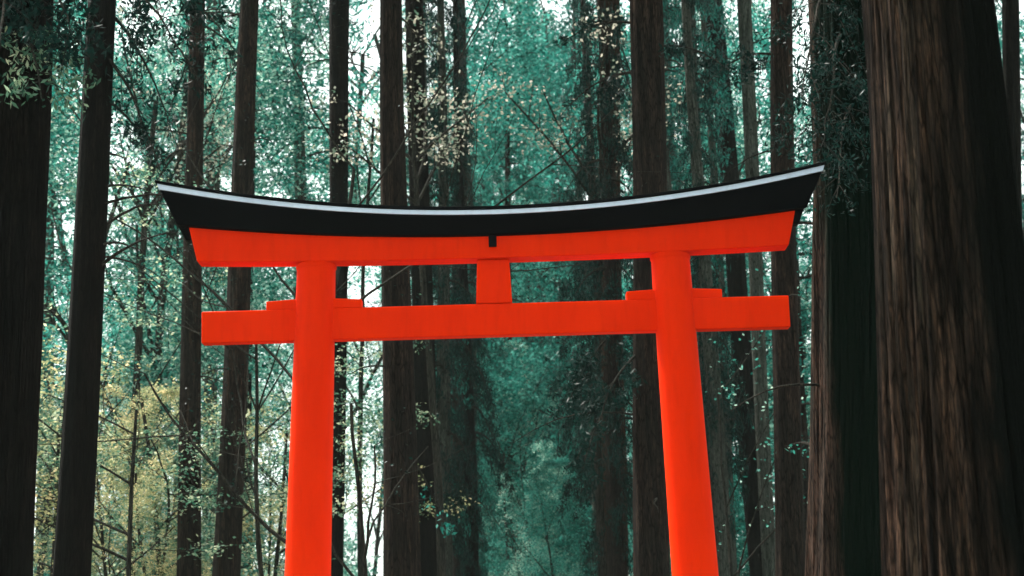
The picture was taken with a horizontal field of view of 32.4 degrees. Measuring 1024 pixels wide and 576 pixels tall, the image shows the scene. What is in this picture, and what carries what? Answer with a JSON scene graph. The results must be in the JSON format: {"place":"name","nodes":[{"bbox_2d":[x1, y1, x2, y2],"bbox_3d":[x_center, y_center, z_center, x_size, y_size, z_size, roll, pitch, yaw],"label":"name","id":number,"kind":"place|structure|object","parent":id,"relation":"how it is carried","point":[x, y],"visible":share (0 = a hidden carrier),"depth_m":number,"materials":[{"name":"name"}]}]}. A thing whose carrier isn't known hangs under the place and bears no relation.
{"place":"outdoors","nodes":[
{"label":"outdoors","id":0,"kind":"place"},
{"bbox_2d":[33,0,1023,575],"label":"sky","id":1,"kind":"structure","parent":0,"point":[374,53],"materials":[{"name":"white"}]},
{"bbox_3d":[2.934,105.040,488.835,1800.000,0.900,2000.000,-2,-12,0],"label":"ground","id":2,"kind":"structure","parent":0,"visible":0},
{"bbox_2d":[0,0,115,575],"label":"cedar tree","id":3,"kind":"object","parent":2,"relation":"on","point":[30,41],"visible":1,"depth_m":17.05,"materials":[{"name":"brown plant"}]},
{"bbox_2d":[54,176,105,429],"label":"cedar tree","id":4,"kind":"object","parent":2,"relation":"on","point":[65,301],"visible":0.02,"depth_m":118.79,"materials":[{"name":"green plant"}]},
{"bbox_2d":[34,157,130,575],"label":"sapling","id":5,"kind":"object","parent":2,"relation":"on","point":[41,568],"visible":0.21,"depth_m":42.67,"materials":[{"name":"green plant"}]},
{"bbox_2d":[33,330,142,575],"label":"maple tree","id":6,"kind":"object","parent":2,"relation":"on","point":[130,521],"visible":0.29,"depth_m":30.99,"materials":[{"name":"green plant"}]},
{"bbox_2d":[34,0,145,572],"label":"cedar tree","id":7,"kind":"object","parent":2,"relation":"on","point":[51,252],"visible":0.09,"depth_m":59.79,"materials":[{"name":"green plant"}]},
{"bbox_2d":[33,371,148,575],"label":"beech tree","id":8,"kind":"object","parent":2,"relation":"on","point":[52,435],"visible":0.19,"depth_m":40.83,"materials":[{"name":"green plant"}]},
{"bbox_2d":[33,0,181,575],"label":"beech tree","id":9,"kind":"object","parent":2,"relation":"on","point":[57,120],"visible":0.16,"depth_m":47.16,"materials":[{"name":"green plant"}]},
{"bbox_2d":[41,360,177,575],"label":"beech tree","id":10,"kind":"object","parent":2,"relation":"on","point":[128,424],"visible":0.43,"depth_m":37.93,"materials":[{"name":"green plant"}]},
{"bbox_2d":[33,0,222,571],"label":"beech tree","id":11,"kind":"object","parent":2,"relation":"on","point":[74,190],"visible":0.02,"depth_m":61.52,"materials":[{"name":"green plant"}]},
{"bbox_2d":[103,114,174,506],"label":"cedar tree","id":12,"kind":"object","parent":2,"relation":"on","point":[133,147],"visible":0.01,"depth_m":81.83,"materials":[{"name":"green plant"}]},
{"bbox_2d":[107,48,179,555],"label":"cedar tree","id":13,"kind":"object","parent":2,"relation":"on","point":[162,81],"visible":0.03,"depth_m":78.36,"materials":[{"name":"green plant"}]},
{"bbox_2d":[52,0,242,575],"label":"cedar tree","id":14,"kind":"object","parent":2,"relation":"on","point":[75,509],"visible":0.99,"depth_m":23.46,"materials":[{"name":"brown plant"}]},
{"bbox_2d":[91,360,203,571],"bbox_3d":[-10.458,6.761,47.701,4.434,10.375,3.437,-2,-12,0],"label":"beech tree","id":15,"kind":"object","parent":2,"relation":"on","point":[130,418],"visible":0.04,"depth_m":48.16,"materials":[{"name":"green plant"}]},
{"bbox_2d":[34,161,270,570],"bbox_3d":[-11.995,3.955,42.860,11.849,13.906,6.475,2,-13,-17],"label":"maple tree","id":16,"kind":"object","parent":2,"relation":"on","point":[127,282],"visible":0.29,"depth_m":43.27,"materials":[{"name":"green plant"}]},
{"bbox_2d":[95,382,215,575],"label":"beech tree","id":17,"kind":"object","parent":2,"relation":"on","point":[145,477],"visible":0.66,"depth_m":34.84,"materials":[{"name":"green plant"}]},
{"bbox_2d":[35,293,278,575],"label":"maple tree","id":18,"kind":"object","parent":2,"relation":"on","point":[158,532],"visible":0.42,"depth_m":33.33,"materials":[{"name":"yellow plant"}]},
{"bbox_2d":[49,0,265,575],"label":"beech tree","id":19,"kind":"object","parent":2,"relation":"on","point":[139,332],"visible":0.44,"depth_m":42.93,"materials":[{"name":"green plant"}]},
{"bbox_2d":[113,386,220,575],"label":"beech tree","id":20,"kind":"object","parent":2,"relation":"on","point":[175,443],"visible":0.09,"depth_m":42.52,"materials":[{"name":"green plant"}]},
{"bbox_2d":[108,0,231,524],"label":"cedar tree","id":21,"kind":"object","parent":2,"relation":"on","point":[171,163],"visible":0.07,"depth_m":60.68,"materials":[{"name":"green plant"}]},
{"bbox_2d":[36,0,304,575],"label":"beech tree","id":22,"kind":"object","parent":2,"relation":"on","point":[262,102],"visible":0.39,"depth_m":44.90,"materials":[{"name":"green plant"}]},
{"bbox_2d":[112,0,264,575],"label":"cedar tree","id":23,"kind":"object","parent":2,"relation":"on","point":[190,528],"visible":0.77,"depth_m":34.48,"materials":[{"name":"brown plant"}]},
{"bbox_2d":[148,0,271,575],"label":"cedar tree","id":24,"kind":"object","parent":2,"relation":"on","point":[228,524],"visible":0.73,"depth_m":33.46,"materials":[{"name":"brown plant"}]},
{"bbox_2d":[202,0,220,575],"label":"cedar tree","id":25,"kind":"object","parent":2,"relation":"on","point":[216,186],"visible":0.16,"depth_m":50.90,"materials":[{"name":"brown plant"}]},
{"bbox_2d":[74,0,363,575],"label":"beech tree","id":26,"kind":"object","parent":2,"relation":"on","point":[298,12],"visible":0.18,"depth_m":56.74,"materials":[{"name":"green plant"}]},
{"bbox_2d":[36,136,440,575],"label":"maple tree","id":27,"kind":"object","parent":2,"relation":"on","point":[211,498],"visible":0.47,"depth_m":34.82,"materials":[{"name":"green plant"}]},
{"bbox_2d":[45,79,442,575],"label":"sapling","id":28,"kind":"object","parent":2,"relation":"on","point":[256,405],"visible":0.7,"depth_m":30.08,"materials":[{"name":"green plant"}]},
{"bbox_2d":[163,0,328,575],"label":"cedar tree","id":29,"kind":"object","parent":2,"relation":"on","point":[262,131],"visible":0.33,"depth_m":53.15,"materials":[{"name":"green plant"}]},
{"bbox_2d":[203,2,293,275],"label":"cedar tree","id":30,"kind":"object","parent":2,"relation":"on","point":[256,143],"visible":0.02,"depth_m":75.61,"materials":[{"name":"green plant"}]},
{"bbox_2d":[217,268,288,505],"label":"cedar tree","id":31,"kind":"object","parent":2,"relation":"on","point":[263,444],"visible":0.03,"depth_m":118.06,"materials":[{"name":"green plant"}]},
{"bbox_2d":[216,277,293,574],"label":"beech tree","id":32,"kind":"object","parent":2,"relation":"on","point":[265,392],"visible":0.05,"depth_m":84.00,"materials":[{"name":"green plant"}]},
{"bbox_2d":[242,424,290,575],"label":"beech tree","id":33,"kind":"object","parent":2,"relation":"on","point":[270,525],"visible":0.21,"depth_m":46.41,"materials":[{"name":"green plant"}]},
{"bbox_2d":[253,181,349,482],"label":"cedar tree","id":34,"kind":"object","parent":2,"relation":"on","point":[281,443],"visible":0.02,"depth_m":86.22,"materials":[{"name":"green plant"}]},
{"bbox_2d":[204,0,406,298],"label":"cedar tree","id":35,"kind":"object","parent":2,"relation":"on","point":[323,161],"visible":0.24,"depth_m":60.70,"materials":[{"name":"blue green leaf"},{"name":"dark brown bark"},{"name":"twig bark"}]},
{"bbox_2d":[132,367,479,575],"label":"maple tree","id":36,"kind":"object","parent":2,"relation":"on","point":[279,544],"visible":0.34,"depth_m":37.75,"materials":[{"name":"green plant"}]},
{"bbox_2d":[173,0,486,575],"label":"beech tree","id":37,"kind":"object","parent":2,"relation":"on","point":[351,566],"visible":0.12,"depth_m":66.54,"materials":[{"name":"green plant"}]},
{"bbox_2d":[300,0,379,575],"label":"cedar tree","id":38,"kind":"object","parent":2,"relation":"on","point":[338,60],"visible":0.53,"depth_m":38.21,"materials":[{"name":"brown plant"}]},
{"bbox_2d":[210,403,495,575],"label":"sapling","id":39,"kind":"object","parent":2,"relation":"on","point":[364,548],"visible":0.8,"depth_m":25.00,"materials":[{"name":"twig bark"},{"name":"pale green leaf"}]},
{"bbox_2d":[344,268,382,575],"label":"beech tree","id":40,"kind":"object","parent":2,"relation":"on","point":[377,531],"visible":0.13,"depth_m":98.22,"materials":[{"name":"green plant"}]},
{"bbox_2d":[251,0,481,575],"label":"sapling","id":41,"kind":"object","parent":2,"relation":"on","point":[359,553],"visible":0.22,"depth_m":46.89,"materials":[{"name":"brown plant"}]},
{"bbox_2d":[347,0,456,575],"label":"cedar tree","id":42,"kind":"object","parent":2,"relation":"on","point":[401,546],"visible":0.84,"depth_m":29.19,"materials":[{"name":"brown plant"}]},
{"bbox_2d":[38,0,770,543],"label":"sapling","id":43,"kind":"object","parent":2,"relation":"on","point":[232,490],"visible":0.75,"depth_m":28.49,"materials":[{"name":"brown plant"}]},
{"bbox_2d":[286,0,541,575],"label":"beech tree","id":44,"kind":"object","parent":2,"relation":"on","point":[440,539],"visible":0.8,"depth_m":37.25,"materials":[{"name":"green plant"}]},
{"bbox_2d":[373,0,475,553],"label":"cedar tree","id":45,"kind":"object","parent":2,"relation":"on","point":[463,513],"visible":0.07,"depth_m":52.67,"materials":[{"name":"green plant"}]},
{"bbox_2d":[290,0,595,575],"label":"beech tree","id":46,"kind":"object","parent":2,"relation":"on","point":[524,51],"visible":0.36,"depth_m":78.60,"materials":[{"name":"green plant"}]},
{"bbox_2d":[405,0,489,575],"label":"cedar tree","id":47,"kind":"object","parent":2,"relation":"on","point":[428,549],"visible":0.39,"depth_m":40.44,"materials":[{"name":"brown plant"}]},
{"bbox_2d":[376,0,524,567],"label":"cedar tree","id":48,"kind":"object","parent":2,"relation":"on","point":[499,348],"visible":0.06,"depth_m":76.60,"materials":[{"name":"green plant"}]},
{"bbox_2d":[410,0,501,575],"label":"cedar tree","id":49,"kind":"object","parent":2,"relation":"on","point":[445,373],"visible":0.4,"depth_m":45.66,"materials":[{"name":"brown plant"}]},
{"bbox_2d":[452,0,466,575],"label":"cedar tree","id":50,"kind":"object","parent":2,"relation":"on","point":[453,389],"visible":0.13,"depth_m":59.24,"materials":[{"name":"brown plant"}]},
{"bbox_2d":[433,0,517,575],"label":"cedar tree","id":51,"kind":"object","parent":2,"relation":"on","point":[473,543],"visible":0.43,"depth_m":56.53,"materials":[{"name":"brown plant"}]},
{"bbox_2d":[450,58,512,575],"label":"cedar tree","id":52,"kind":"object","parent":2,"relation":"on","point":[485,541],"visible":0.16,"depth_m":69.36,"materials":[{"name":"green plant"}]},
{"bbox_2d":[468,89,502,575],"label":"cedar tree","id":53,"kind":"object","parent":2,"relation":"on","point":[472,160],"visible":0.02,"depth_m":86.78,"materials":[{"name":"green plant"}]},
{"bbox_2d":[155,161,826,575],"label":"torii gate","id":54,"kind":"structure","parent":2,"relation":"on","point":[667,233],"depth_m":20.31,"materials":[{"name":"paint"}]},
{"bbox_2d":[435,36,547,575],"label":"cypress tree","id":55,"kind":"object","parent":2,"relation":"on","point":[485,183],"visible":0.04,"depth_m":92.74,"materials":[{"name":"green plant"}]},
{"bbox_2d":[356,0,632,573],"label":"beech tree","id":56,"kind":"object","parent":2,"relation":"on","point":[562,21],"visible":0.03,"depth_m":101.38,"materials":[{"name":"green plant"}]},
{"bbox_2d":[375,0,631,571],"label":"beech tree","id":57,"kind":"object","parent":2,"relation":"on","point":[514,23],"visible":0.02,"depth_m":99.91,"materials":[{"name":"green plant"}]},
{"bbox_2d":[478,386,555,575],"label":"beech tree","id":58,"kind":"object","parent":2,"relation":"on","point":[515,407],"visible":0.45,"depth_m":71.86,"materials":[{"name":"green plant"}]},
{"bbox_2d":[406,0,632,575],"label":"beech tree","id":59,"kind":"object","parent":2,"relation":"on","point":[558,200],"visible":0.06,"depth_m":92.18,"materials":[{"name":"green plant"}]},
{"bbox_2d":[451,0,588,575],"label":"cypress tree","id":60,"kind":"object","parent":2,"relation":"on","point":[508,185],"visible":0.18,"depth_m":84.39,"materials":[{"name":"green plant"}]},
{"bbox_2d":[478,339,570,575],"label":"beech tree","id":61,"kind":"object","parent":2,"relation":"on","point":[551,402],"visible":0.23,"depth_m":79.29,"materials":[{"name":"green plant"}]},
{"bbox_2d":[491,430,583,575],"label":"beech tree","id":62,"kind":"object","parent":2,"relation":"on","point":[545,455],"visible":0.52,"depth_m":65.62,"materials":[{"name":"green plant"}]},
{"bbox_2d":[448,0,631,570],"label":"beech tree","id":63,"kind":"object","parent":2,"relation":"on","point":[546,147],"depth_m":104.99,"materials":[{"name":"green plant"}]},
{"bbox_2d":[514,456,597,575],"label":"beech tree","id":64,"kind":"object","parent":2,"relation":"on","point":[555,463],"visible":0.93,"depth_m":59.76,"materials":[{"name":"green plant"}]},
{"bbox_2d":[485,29,632,575],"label":"cypress tree","id":65,"kind":"object","parent":2,"relation":"on","point":[528,287],"visible":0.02,"depth_m":99.11,"materials":[{"name":"green plant"}]},
{"bbox_2d":[494,13,631,575],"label":"cypress tree","id":66,"kind":"object","parent":2,"relation":"on","point":[529,265],"visible":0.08,"depth_m":90.47,"materials":[{"name":"green plant"}]},
{"bbox_2d":[544,45,591,575],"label":"cedar tree","id":67,"kind":"object","parent":2,"relation":"on","point":[554,384],"visible":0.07,"depth_m":78.42,"materials":[{"name":"green plant"}]},
{"bbox_2d":[469,6,687,575],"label":"beech tree","id":68,"kind":"object","parent":2,"relation":"on","point":[600,521],"visible":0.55,"depth_m":42.10,"materials":[{"name":"green plant"}]},
{"bbox_2d":[526,0,632,575],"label":"cedar tree","id":69,"kind":"object","parent":2,"relation":"on","point":[558,362],"visible":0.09,"depth_m":71.25,"materials":[{"name":"green plant"}]},
{"bbox_2d":[550,6,632,575],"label":"cedar tree","id":70,"kind":"object","parent":2,"relation":"on","point":[593,507],"visible":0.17,"depth_m":64.06,"materials":[{"name":"green plant"}]},
{"bbox_2d":[554,0,632,575],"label":"cedar tree","id":71,"kind":"object","parent":2,"relation":"on","point":[588,153],"visible":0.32,"depth_m":53.12,"materials":[{"name":"brown plant"}]},
{"bbox_2d":[558,0,628,575],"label":"cedar tree","id":72,"kind":"object","parent":2,"relation":"on","point":[616,50],"visible":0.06,"depth_m":44.84,"materials":[{"name":"brown plant"}]},
{"bbox_2d":[556,0,632,575],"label":"cedar tree","id":73,"kind":"object","parent":2,"relation":"on","point":[617,483],"visible":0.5,"depth_m":41.68,"materials":[{"name":"brown plant"}]},
{"bbox_2d":[513,0,757,575],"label":"cedar tree","id":74,"kind":"object","parent":2,"relation":"on","point":[651,553],"visible":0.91,"depth_m":30.56,"materials":[{"name":"brown plant"}]},
{"bbox_2d":[613,0,700,190],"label":"cedar tree","id":75,"kind":"object","parent":2,"relation":"on","point":[678,16],"visible":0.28,"depth_m":44.85,"materials":[{"name":"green plant"}]},
{"bbox_2d":[621,0,740,523],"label":"cedar tree","id":76,"kind":"object","parent":2,"relation":"on","point":[675,180],"visible":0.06,"depth_m":48.37,"materials":[{"name":"green plant"}]},
{"bbox_2d":[624,0,742,568],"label":"cedar tree","id":77,"kind":"object","parent":2,"relation":"on","point":[712,257],"visible":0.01,"depth_m":61.69,"materials":[{"name":"green plant"}]},
{"bbox_2d":[557,0,812,575],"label":"beech tree","id":78,"kind":"object","parent":2,"relation":"on","point":[769,351],"visible":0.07,"depth_m":58.94,"materials":[{"name":"green plant"}]},
{"bbox_2d":[664,0,739,484],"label":"cedar tree","id":79,"kind":"object","parent":2,"relation":"on","point":[722,20],"visible":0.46,"depth_m":47.01,"materials":[{"name":"green plant"}]},
{"bbox_2d":[673,0,743,575],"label":"cedar tree","id":80,"kind":"object","parent":2,"relation":"on","point":[704,27],"visible":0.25,"depth_m":49.72,"materials":[{"name":"brown plant"}]},
{"bbox_2d":[673,0,754,575],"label":"cedar tree","id":81,"kind":"object","parent":2,"relation":"on","point":[703,277],"visible":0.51,"depth_m":40.41,"materials":[{"name":"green plant"}]},
{"bbox_2d":[621,0,811,566],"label":"beech tree","id":82,"kind":"object","parent":2,"relation":"on","point":[801,263],"depth_m":77.17,"materials":[{"name":"green plant"}]},
{"bbox_2d":[700,0,774,575],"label":"cedar tree","id":83,"kind":"object","parent":2,"relation":"on","point":[770,411],"visible":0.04,"depth_m":70.51,"materials":[{"name":"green plant"}]},
{"bbox_2d":[675,0,812,572],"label":"beech tree","id":84,"kind":"object","parent":2,"relation":"on","point":[807,388],"visible":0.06,"depth_m":66.97,"materials":[{"name":"green plant"}]},
{"bbox_2d":[705,0,809,575],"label":"cedar tree","id":85,"kind":"object","parent":2,"relation":"on","point":[789,520],"visible":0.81,"depth_m":31.22,"materials":[{"name":"brown plant"}]},
{"bbox_2d":[706,0,808,575],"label":"cedar tree","id":86,"kind":"object","parent":2,"relation":"on","point":[737,281],"visible":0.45,"depth_m":50.43,"materials":[{"name":"brown plant"}]},
{"bbox_2d":[706,205,812,575],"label":"sapling","id":87,"kind":"object","parent":2,"relation":"on","point":[727,517],"visible":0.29,"depth_m":33.67,"materials":[{"name":"green plant"}]},
{"bbox_2d":[715,0,812,556],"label":"cedar tree","id":88,"kind":"object","parent":2,"relation":"on","point":[802,311],"visible":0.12,"depth_m":61.09,"materials":[{"name":"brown plant"}]},
{"bbox_2d":[723,102,808,560],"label":"cypress tree","id":89,"kind":"object","parent":2,"relation":"on","point":[764,284],"visible":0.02,"depth_m":76.49,"materials":[{"name":"green plant"}]},
{"bbox_2d":[737,0,809,575],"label":"cedar tree","id":90,"kind":"object","parent":2,"relation":"on","point":[755,259],"visible":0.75,"depth_m":44.46,"materials":[{"name":"brown plant"}]},
{"bbox_2d":[690,0,881,575],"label":"cedar tree","id":91,"kind":"object","parent":2,"relation":"on","point":[843,535],"visible":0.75,"depth_m":21.86,"materials":[{"name":"brown plant"}]},
{"bbox_2d":[771,207,811,518],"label":"cypress tree","id":92,"kind":"object","parent":2,"relation":"on","point":[800,290],"visible":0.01,"depth_m":99.84,"materials":[{"name":"green plant"}]},
{"bbox_2d":[861,0,1023,575],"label":"cedar tree","id":93,"kind":"object","parent":2,"relation":"on","point":[949,257],"visible":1,"depth_m":13.81,"materials":[{"name":"brown plant"}]},
{"bbox_2d":[995,0,1023,235],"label":"beech tree","id":94,"kind":"object","parent":2,"relation":"on","point":[1021,37],"visible":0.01,"depth_m":61.34,"materials":[{"name":"green plant"}]},
{"bbox_2d":[997,0,1023,233],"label":"cedar tree","id":95,"kind":"object","parent":2,"relation":"on","point":[1022,135],"visible":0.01,"depth_m":45.48,"materials":[{"name":"green plant"}]},
{"bbox_2d":[999,4,1023,224],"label":"beech tree","id":96,"kind":"object","parent":2,"relation":"on","point":[1021,85],"visible":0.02,"depth_m":75.57,"materials":[{"name":"green plant"}]},
{"bbox_2d":[1002,0,1023,220],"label":"cedar tree","id":97,"kind":"object","parent":2,"relation":"on","point":[1011,42],"visible":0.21,"depth_m":31.29,"materials":[{"name":"brown plant"}]}
]}

